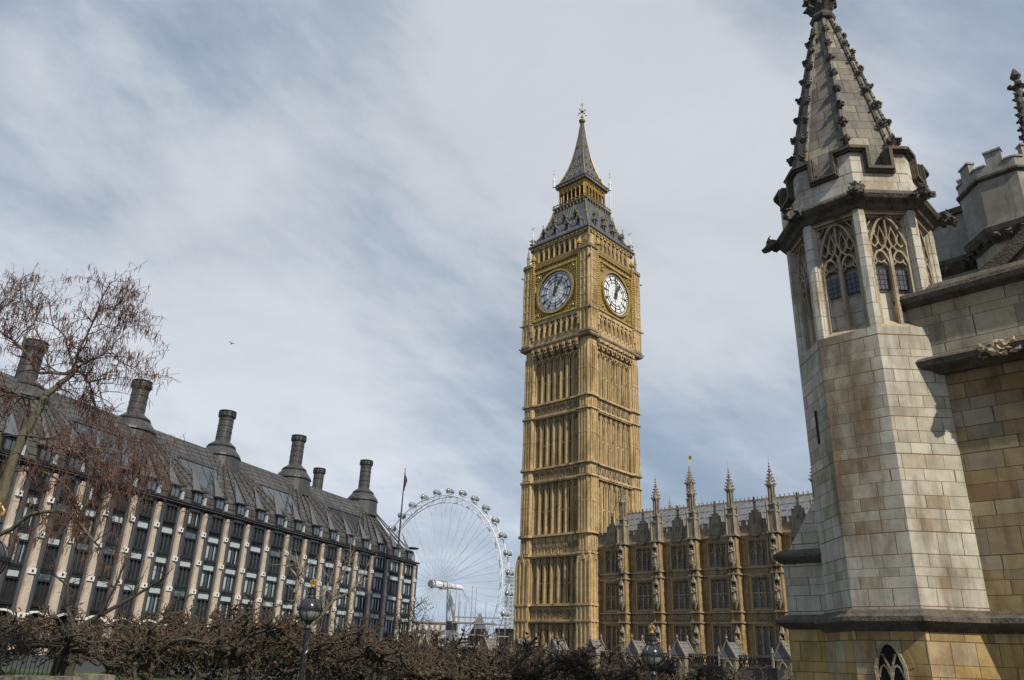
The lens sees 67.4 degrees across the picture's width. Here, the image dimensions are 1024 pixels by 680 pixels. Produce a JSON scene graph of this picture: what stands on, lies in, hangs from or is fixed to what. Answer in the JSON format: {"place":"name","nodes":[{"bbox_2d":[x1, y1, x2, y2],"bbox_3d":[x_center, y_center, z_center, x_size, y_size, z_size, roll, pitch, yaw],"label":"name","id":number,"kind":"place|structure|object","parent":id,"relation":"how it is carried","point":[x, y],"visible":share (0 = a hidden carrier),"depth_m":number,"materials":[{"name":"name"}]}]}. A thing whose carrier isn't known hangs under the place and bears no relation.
{"place":"outdoors","nodes":[
{"label":"outdoors","id":0,"kind":"place"},
{"bbox_2d":[1,668,216,679],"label":"lawn","id":1,"kind":"structure","parent":0,"point":[158,677],"depth_m":42.60,"materials":[{"name":"green plant"}]},
{"bbox_2d":[0,610,32,675],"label":"pollarded tree","id":2,"kind":"object","parent":1,"relation":"on","point":[12,637],"visible":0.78,"depth_m":25.74,"materials":[{"name":"brown plant"}]},
{"bbox_2d":[0,607,33,660],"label":"pollarded tree","id":3,"kind":"object","parent":1,"relation":"on","point":[14,621],"visible":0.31,"depth_m":31.55,"materials":[{"name":"brown plant"}]},
{"bbox_2d":[0,631,66,675],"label":"iron railings","id":4,"kind":"object","parent":1,"relation":"on","point":[31,642],"visible":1,"depth_m":24.02,"materials":[{"name":"black metal"}]},
{"bbox_2d":[5,608,118,675],"bbox_3d":[-18.640,13.672,31.900,5.114,4.938,4.549,17,-26,-31],"label":"pollarded tree","id":5,"kind":"object","parent":1,"relation":"on","point":[80,631],"visible":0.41,"depth_m":32.36,"materials":[{"name":"brown plant"}]},
{"bbox_2d":[0,604,141,679],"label":"pollarded tree","id":6,"kind":"object","parent":1,"relation":"on","point":[81,649],"visible":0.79,"depth_m":26.31,"materials":[{"name":"brown plant"}]},
{"bbox_2d":[24,597,127,674],"bbox_3d":[-22.141,15.977,38.987,4.176,5.454,5.221,-2,-23,10],"label":"pollarded tree","id":7,"kind":"object","parent":1,"relation":"on","point":[74,614],"visible":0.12,"depth_m":39.02,"materials":[{"name":"brown plant"}]},
{"bbox_2d":[0,262,185,583],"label":"catkin tree","id":8,"kind":"object","parent":1,"relation":"on","point":[24,435],"visible":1,"depth_m":20.46,"materials":[{"name":"brown plant"}]},
{"bbox_2d":[42,547,185,675],"bbox_3d":[-21.045,14.242,38.350,7.445,7.694,2.954,2,-22,0],"label":"plane tree","id":9,"kind":"object","parent":1,"relation":"on","point":[103,611],"visible":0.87,"depth_m":38.74,"materials":[{"name":"brown plant"}]},
{"bbox_2d":[99,591,203,679],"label":"pollarded tree","id":10,"kind":"object","parent":1,"relation":"on","point":[134,630],"visible":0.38,"depth_m":32.56,"materials":[{"name":"brown plant"}]},
{"bbox_2d":[111,604,196,664],"bbox_3d":[-19.213,16.966,40.443,3.972,5.799,4.278,-15,-28,36],"label":"pollarded tree","id":11,"kind":"object","parent":1,"relation":"on","point":[179,615],"visible":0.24,"depth_m":41.13,"materials":[{"name":"brown plant"}]},
{"bbox_2d":[74,602,238,679],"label":"pollarded tree","id":12,"kind":"object","parent":1,"relation":"on","point":[136,651],"visible":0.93,"depth_m":25.91,"materials":[{"name":"brown plant"}]},
{"bbox_2d":[145,586,292,679],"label":"pollarded tree","id":13,"kind":"object","parent":1,"relation":"on","point":[232,655],"visible":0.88,"depth_m":28.06,"materials":[{"name":"brown plant"}]},
{"bbox_2d":[199,600,285,679],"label":"pollarded tree","id":14,"kind":"object","parent":1,"relation":"on","point":[215,618],"visible":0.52,"depth_m":33.79,"materials":[{"name":"brown plant"}]},
{"bbox_2d":[297,577,322,679],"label":"street lamp","id":15,"kind":"object","parent":1,"relation":"on","point":[309,609],"visible":1,"depth_m":22.65,"materials":[{"name":"black paint"}]},
{"bbox_2d":[266,617,368,679],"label":"pollarded tree","id":16,"kind":"object","parent":1,"relation":"on","point":[311,637],"visible":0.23,"depth_m":34.46,"materials":[{"name":"brown plant"}]},
{"bbox_2d":[257,608,379,679],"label":"pollarded tree","id":17,"kind":"object","parent":1,"relation":"on","point":[289,640],"visible":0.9,"depth_m":28.20,"materials":[{"name":"brown plant"}]},
{"bbox_2d":[265,531,372,679],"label":"plane tree","id":18,"kind":"object","parent":1,"relation":"on","point":[298,602],"visible":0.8,"depth_m":42.77,"materials":[{"name":"brown plant"}]},
{"bbox_2d":[334,612,423,679],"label":"pollarded tree","id":19,"kind":"object","parent":1,"relation":"on","point":[366,676],"visible":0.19,"depth_m":43.02,"materials":[{"name":"brown plant"}]},
{"bbox_2d":[316,620,443,679],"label":"pollarded tree","id":20,"kind":"object","parent":1,"relation":"on","point":[376,656],"visible":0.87,"depth_m":29.74,"materials":[{"name":"brown plant"}]},
{"bbox_2d":[342,620,436,679],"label":"pollarded tree","id":21,"kind":"object","parent":1,"relation":"on","point":[385,648],"visible":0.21,"depth_m":35.83,"materials":[{"name":"brown plant"}]},
{"bbox_2d":[396,628,459,677],"bbox_3d":[-4.836,19.124,43.186,3.814,5.613,4.108,0,-23,4],"label":"pollarded tree","id":22,"kind":"object","parent":1,"relation":"on","point":[435,641],"visible":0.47,"depth_m":44.26,"materials":[{"name":"brown plant"}]},
{"bbox_2d":[387,621,501,679],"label":"pollarded tree","id":23,"kind":"object","parent":1,"relation":"on","point":[448,654],"visible":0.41,"depth_m":34.88,"materials":[{"name":"brown plant"}]},
{"bbox_2d":[390,632,515,679],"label":"pollarded tree","id":24,"kind":"object","parent":1,"relation":"on","point":[464,673],"visible":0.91,"depth_m":29.01,"materials":[{"name":"brown plant"}]},
{"bbox_2d":[462,625,572,679],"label":"pollarded tree","id":25,"kind":"object","parent":1,"relation":"on","point":[519,673],"visible":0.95,"depth_m":29.06,"materials":[{"name":"brown plant"}]},
{"bbox_2d":[487,633,560,679],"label":"pollarded tree","id":26,"kind":"object","parent":1,"relation":"on","point":[511,656],"visible":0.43,"depth_m":36.78,"materials":[{"name":"brown plant"}]},
{"bbox_2d":[540,646,628,679],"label":"pollarded tree","id":27,"kind":"object","parent":1,"relation":"on","point":[600,668],"visible":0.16,"depth_m":35.23,"materials":[{"name":"brown plant"}]},
{"bbox_2d":[555,641,662,679],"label":"pollarded tree","id":28,"kind":"object","parent":1,"relation":"on","point":[585,671],"visible":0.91,"depth_m":28.66,"materials":[{"name":"brown plant"}]},
{"bbox_2d":[579,636,658,676],"bbox_3d":[5.780,19.737,41.800,4.385,6.599,5.482,-4,-23,16],"label":"pollarded tree","id":29,"kind":"object","parent":1,"relation":"on","point":[609,657],"visible":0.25,"depth_m":42.18,"materials":[{"name":"brown plant"}]},
{"bbox_2d":[641,623,663,679],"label":"street lamp","id":30,"kind":"object","parent":1,"relation":"on","point":[652,654],"visible":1,"depth_m":22.17,"materials":[{"name":"black paint"}]},
{"bbox_2d":[650,654,727,679],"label":"pollarded tree","id":31,"kind":"object","parent":1,"relation":"on","point":[669,669],"visible":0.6,"depth_m":42.87,"materials":[{"name":"brown plant"}]},
{"bbox_2d":[647,657,741,679],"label":"pollarded tree","id":32,"kind":"object","parent":1,"relation":"on","point":[698,675],"visible":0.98,"depth_m":26.97,"materials":[{"name":"brown plant"}]},
{"bbox_2d":[691,650,772,679],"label":"pollarded tree","id":33,"kind":"object","parent":1,"relation":"on","point":[739,670],"visible":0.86,"depth_m":33.97,"materials":[{"name":"brown plant"}]},
{"bbox_2d":[0,655,399,679],"bbox_3d":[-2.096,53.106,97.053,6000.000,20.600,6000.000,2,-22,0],"label":"ground","id":34,"kind":"structure","parent":0,"point":[88,666],"depth_m":54.60,"materials":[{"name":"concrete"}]},
{"bbox_2d":[0,502,11,573],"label":"street lamp","id":35,"kind":"object","parent":34,"relation":"on","point":[5,559],"visible":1,"depth_m":12.51,"materials":[{"name":"black paint"}]},
{"bbox_2d":[0,674,115,679],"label":"garden wall","id":36,"kind":"structure","parent":34,"relation":"on","point":[74,677],"depth_m":21.17,"materials":[{"name":"stone"}]},
{"bbox_2d":[0,338,419,658],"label":"office block","id":37,"kind":"structure","parent":34,"relation":"on","point":[226,521],"depth_m":117.28,"materials":[{"name":"grey stone"}]},
{"bbox_2d":[0,566,21,608],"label":"window","id":38,"kind":"structure","parent":37,"relation":"in","point":[9,585],"depth_m":86.80,"materials":[{"name":"black glass"}]},
{"bbox_2d":[8,529,30,569],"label":"window","id":39,"kind":"structure","parent":37,"relation":"in","point":[20,553],"depth_m":88.47,"materials":[{"name":"grey glass"}]},
{"bbox_2d":[18,494,40,533],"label":"window","id":40,"kind":"structure","parent":37,"relation":"in","point":[30,521],"depth_m":89.88,"materials":[{"name":"grey glass"}]},
{"bbox_2d":[30,570,51,610],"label":"window","id":41,"kind":"structure","parent":37,"relation":"in","point":[44,580],"depth_m":90.50,"materials":[{"name":"black glass"}]},
{"bbox_2d":[40,535,61,573],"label":"window","id":42,"kind":"structure","parent":37,"relation":"in","point":[55,546],"depth_m":92.08,"materials":[{"name":"black glass"}]},
{"bbox_2d":[60,574,81,612],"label":"window","id":43,"kind":"structure","parent":37,"relation":"in","point":[77,584],"depth_m":94.56,"materials":[{"name":"black glass"}]},
{"bbox_2d":[69,540,88,577],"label":"window","id":44,"kind":"structure","parent":37,"relation":"in","point":[77,561],"depth_m":95.87,"materials":[{"name":"black glass"}]},
{"bbox_2d":[89,578,110,614],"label":"window","id":45,"kind":"structure","parent":37,"relation":"in","point":[100,593],"depth_m":98.14,"materials":[{"name":"black glass"}]},
{"bbox_2d":[98,545,117,580],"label":"window","id":46,"kind":"structure","parent":37,"relation":"in","point":[106,556],"depth_m":99.73,"materials":[{"name":"black glass"}]},
{"bbox_2d":[105,513,124,548],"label":"window","id":47,"kind":"structure","parent":37,"relation":"in","point":[111,541],"depth_m":101.30,"materials":[{"name":"black glass"}]},
{"bbox_2d":[117,581,136,616],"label":"window","id":48,"kind":"structure","parent":37,"relation":"in","point":[127,607],"depth_m":102.30,"materials":[{"name":"black glass"}]},
{"bbox_2d":[125,550,143,584],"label":"window","id":49,"kind":"structure","parent":37,"relation":"in","point":[136,559],"depth_m":103.88,"materials":[{"name":"black glass"}]},
{"bbox_2d":[132,519,149,553],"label":"window","id":50,"kind":"structure","parent":37,"relation":"in","point":[142,528],"depth_m":105.42,"materials":[{"name":"black glass"}]},
{"bbox_2d":[138,496,154,520],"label":"window","id":51,"kind":"structure","parent":37,"relation":"in","point":[146,514],"depth_m":106.84,"materials":[{"name":"black glass"}]},
{"bbox_2d":[143,585,162,619],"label":"window","id":52,"kind":"structure","parent":37,"relation":"in","point":[152,601],"depth_m":106.40,"materials":[{"name":"grey glass"}]},
{"bbox_2d":[150,554,168,587],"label":"window","id":53,"kind":"structure","parent":37,"relation":"in","point":[159,561],"depth_m":107.94,"materials":[{"name":"grey glass"}]},
{"bbox_2d":[156,524,173,557],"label":"window","id":54,"kind":"structure","parent":37,"relation":"in","point":[166,534],"depth_m":109.56,"materials":[{"name":"black glass"}]},
{"bbox_2d":[163,502,178,525],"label":"window","id":55,"kind":"structure","parent":37,"relation":"in","point":[171,510],"depth_m":110.93,"materials":[{"name":"black glass"}]},
{"bbox_2d":[168,588,186,621],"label":"window","id":56,"kind":"structure","parent":37,"relation":"in","point":[178,604],"depth_m":110.88,"materials":[{"name":"black glass"}]},
{"bbox_2d":[175,558,191,590],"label":"window","id":57,"kind":"structure","parent":37,"relation":"in","point":[184,568],"depth_m":112.24,"materials":[{"name":"black glass"}]},
{"bbox_2d":[180,530,197,562],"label":"window","id":58,"kind":"structure","parent":37,"relation":"in","point":[190,538],"depth_m":113.84,"materials":[{"name":"black glass"}]},
{"bbox_2d":[186,508,201,531],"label":"window","id":59,"kind":"structure","parent":37,"relation":"in","point":[194,516],"depth_m":115.19,"materials":[{"name":"grey glass"}]},
{"bbox_2d":[193,591,210,622],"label":"window","id":60,"kind":"structure","parent":37,"relation":"in","point":[202,600],"depth_m":115.17,"materials":[{"name":"black glass"}]},
{"bbox_2d":[198,563,214,593],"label":"window","id":61,"kind":"structure","parent":37,"relation":"in","point":[206,579],"depth_m":116.60,"materials":[{"name":"grey glass"}]},
{"bbox_2d":[203,535,219,566],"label":"window","id":62,"kind":"structure","parent":37,"relation":"in","point":[212,546],"depth_m":118.15,"materials":[{"name":"grey glass"}]},
{"bbox_2d":[209,514,223,536],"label":"window","id":63,"kind":"structure","parent":37,"relation":"in","point":[216,524],"depth_m":119.60,"materials":[{"name":"black glass"}]},
{"bbox_2d":[221,567,236,596],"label":"window","id":64,"kind":"structure","parent":37,"relation":"in","point":[230,575],"depth_m":121.07,"materials":[{"name":"grey glass"}]},
{"bbox_2d":[226,540,241,569],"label":"window","id":65,"kind":"structure","parent":37,"relation":"in","point":[234,547],"depth_m":122.61,"materials":[{"name":"black glass"}]},
{"bbox_2d":[230,520,244,540],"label":"window","id":66,"kind":"structure","parent":37,"relation":"in","point":[238,526],"depth_m":124.00,"materials":[{"name":"black glass"}]},
{"bbox_2d":[242,570,257,599],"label":"window","id":67,"kind":"structure","parent":37,"relation":"in","point":[251,578],"depth_m":125.63,"materials":[{"name":"grey glass"}]},
{"bbox_2d":[247,544,261,573],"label":"window","id":68,"kind":"structure","parent":37,"relation":"in","point":[255,551],"depth_m":127.22,"materials":[{"name":"black glass"}]},
{"bbox_2d":[251,525,264,545],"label":"window","id":69,"kind":"structure","parent":37,"relation":"in","point":[258,531],"depth_m":128.69,"materials":[{"name":"black glass"}]},
{"bbox_2d":[263,574,277,601],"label":"window","id":70,"kind":"structure","parent":37,"relation":"in","point":[269,593],"depth_m":130.33,"materials":[{"name":"black glass"}]},
{"bbox_2d":[267,549,281,576],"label":"window","id":71,"kind":"structure","parent":37,"relation":"in","point":[274,558],"depth_m":131.85,"materials":[{"name":"black glass"}]},
{"bbox_2d":[283,577,295,604],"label":"window","id":72,"kind":"structure","parent":37,"relation":"in","point":[288,594],"depth_m":134.91,"materials":[{"name":"black glass"}]},
{"bbox_2d":[354,589,365,612],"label":"window","id":73,"kind":"structure","parent":37,"relation":"in","point":[360,598],"depth_m":155.00,"materials":[{"name":"black glass"}]},
{"bbox_2d":[321,600,386,640],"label":"bare tree","id":74,"kind":"object","parent":34,"relation":"on","point":[372,625],"visible":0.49,"depth_m":110.75,"materials":[{"name":"brown plant"}]},
{"bbox_2d":[105,630,650,679],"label":"shrubbery","id":75,"kind":"object","parent":34,"relation":"on","point":[281,663],"visible":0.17,"depth_m":45.19,"materials":[{"name":"brown plant"}]},
{"bbox_2d":[389,592,452,642],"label":"bare tree","id":76,"kind":"object","parent":34,"relation":"on","point":[403,618],"visible":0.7,"depth_m":138.84,"materials":[{"name":"brown plant"}]},
{"bbox_2d":[413,621,445,645],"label":"riverside block","id":77,"kind":"structure","parent":34,"relation":"on","point":[435,625],"depth_m":484.78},
{"bbox_2d":[388,488,514,637],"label":"observation wheel","id":78,"kind":"object","parent":34,"relation":"on","point":[448,586],"visible":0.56,"depth_m":533.50,"materials":[{"name":"white paint"}]},
{"bbox_2d":[450,586,508,646],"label":"scaffolding","id":79,"kind":"object","parent":34,"relation":"on","point":[478,625],"visible":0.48,"depth_m":212.93,"materials":[{"name":"metal"}]},
{"bbox_2d":[503,567,515,628],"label":"office tower","id":80,"kind":"structure","parent":34,"relation":"on","point":[510,608],"depth_m":663.80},
{"bbox_2d":[513,104,643,656],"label":"clock tower","id":81,"kind":"structure","parent":34,"relation":"on","point":[581,349],"depth_m":114.89,"materials":[{"name":"stone"}]},
{"bbox_2d":[419,632,792,679],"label":"gabled balustrade","id":82,"kind":"object","parent":34,"relation":"on","point":[780,657],"visible":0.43,"depth_m":69.14,"materials":[{"name":"grey stone"}]},
{"bbox_2d":[597,460,813,667],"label":"palace wing","id":83,"kind":"structure","parent":34,"relation":"on","point":[707,578],"depth_m":92.49,"materials":[{"name":"beige stone"}]},
{"bbox_2d":[603,548,617,573],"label":"window","id":84,"kind":"structure","parent":83,"relation":"in","point":[610,554],"depth_m":101.86,"materials":[{"name":"grey glass"}]},
{"bbox_2d":[603,581,618,611],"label":"window","id":85,"kind":"structure","parent":83,"relation":"in","point":[612,603],"depth_m":100.15,"materials":[{"name":"grey glass"}]},
{"bbox_2d":[605,624,618,660],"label":"window","id":86,"kind":"structure","parent":83,"relation":"in","point":[612,632],"depth_m":98.26,"materials":[{"name":"grey glass"}]},
{"bbox_2d":[634,545,651,571],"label":"window","id":87,"kind":"structure","parent":83,"relation":"in","point":[643,554],"depth_m":98.64,"materials":[{"name":"grey glass"}]},
{"bbox_2d":[635,579,653,611],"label":"window","id":88,"kind":"structure","parent":83,"relation":"in","point":[644,593],"depth_m":96.90,"materials":[{"name":"grey glass"}]},
{"bbox_2d":[668,543,688,569],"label":"window","id":89,"kind":"structure","parent":83,"relation":"in","point":[679,555],"depth_m":95.31,"materials":[{"name":"grey glass"}]},
{"bbox_2d":[670,578,690,611],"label":"window","id":90,"kind":"structure","parent":83,"relation":"in","point":[681,601],"depth_m":93.58,"materials":[{"name":"grey glass"}]},
{"bbox_2d":[673,624,692,647],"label":"window","id":91,"kind":"structure","parent":83,"relation":"in","point":[682,630],"depth_m":91.88,"materials":[{"name":"grey glass"}]},
{"bbox_2d":[705,540,727,568],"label":"window","id":92,"kind":"structure","parent":83,"relation":"in","point":[718,556],"depth_m":91.97,"materials":[{"name":"grey glass"}]},
{"bbox_2d":[707,576,730,610],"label":"window","id":93,"kind":"structure","parent":83,"relation":"in","point":[720,597],"depth_m":90.23,"materials":[{"name":"grey glass"}]},
{"bbox_2d":[711,624,733,664],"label":"window","id":94,"kind":"structure","parent":83,"relation":"in","point":[719,631],"depth_m":88.53,"materials":[{"name":"grey glass"}]},
{"bbox_2d":[745,536,769,566],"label":"window","id":95,"kind":"structure","parent":83,"relation":"in","point":[758,554],"depth_m":88.64,"materials":[{"name":"grey glass"}]},
{"bbox_2d":[748,574,774,610],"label":"window","id":96,"kind":"structure","parent":83,"relation":"in","point":[761,591],"depth_m":86.90,"materials":[{"name":"grey glass"}]},
{"bbox_2d":[753,624,777,667],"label":"window","id":97,"kind":"structure","parent":83,"relation":"in","point":[766,634],"depth_m":85.04,"materials":[{"name":"grey glass"}]},
{"bbox_2d":[761,0,1002,679],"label":"stone turret","id":98,"kind":"object","parent":34,"relation":"on","point":[879,560],"visible":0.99,"depth_m":19.50,"materials":[{"name":"beige stone"}]},
{"bbox_2d":[790,233,815,352],"bbox_3d":[8.452,-1.346,21.902,0.340,3.650,1.408,2,-22,0],"label":"window frame","id":99,"kind":"structure","parent":98,"relation":"in","point":[802,277],"depth_m":22.20,"materials":[{"name":"stone"}]},
{"bbox_2d":[811,212,869,337],"bbox_3d":[8.938,-1.769,20.834,1.408,3.650,0.340,-19,-31,41],"label":"window frame","id":100,"kind":"structure","parent":98,"relation":"in","point":[842,286],"depth_m":20.94,"materials":[{"name":"stone"}]},
{"bbox_2d":[868,632,914,679],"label":"plinth window","id":101,"kind":"structure","parent":98,"relation":"in","point":[891,660],"depth_m":16.98,"materials":[{"name":"stone"}]},
{"bbox_2d":[864,210,922,326],"bbox_3d":[10.094,-1.909,20.385,1.408,3.650,0.340,2,-22,0],"label":"window frame","id":102,"kind":"structure","parent":98,"relation":"in","point":[891,279],"depth_m":20.50,"materials":[{"name":"stone"}]},
{"bbox_2d":[916,217,937,284],"bbox_3d":[11.242,-1.684,20.819,0.340,3.650,1.408,-19,-31,41],"label":"window frame","id":103,"kind":"structure","parent":98,"relation":"in","point":[922,229],"depth_m":21.38,"materials":[{"name":"stone"}]},
{"bbox_2d":[893,259,1023,679],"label":"hall wall","id":104,"kind":"structure","parent":34,"relation":"on","point":[973,323],"depth_m":18.05,"materials":[{"name":"stone"}]},
{"bbox_2d":[981,227,1023,270],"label":"porch gable","id":105,"kind":"structure","parent":104,"relation":"on","point":[1011,250],"depth_m":21.35,"materials":[{"name":"stone"}]},
{"bbox_2d":[0,0,1023,637],"label":"sky","id":106,"kind":"structure","parent":0,"point":[348,196],"materials":[{"name":"grey"}]},
{"bbox_2d":[933,206,978,280],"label":"hall wall","id":107,"kind":"structure","parent":0,"point":[951,242],"depth_m":34.17,"materials":[{"name":"stone"}]},
{"bbox_2d":[956,143,1023,270],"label":"battlemented turret","id":108,"kind":"object","parent":107,"relation":"on","point":[990,199],"visible":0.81,"depth_m":31.94,"materials":[{"name":"stone"}]},
{"bbox_2d":[1007,68,1023,142],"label":"crocketed pinnacle","id":109,"kind":"object","parent":107,"relation":"on","point":[1017,87],"visible":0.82,"depth_m":35.98,"materials":[{"name":"stone"}]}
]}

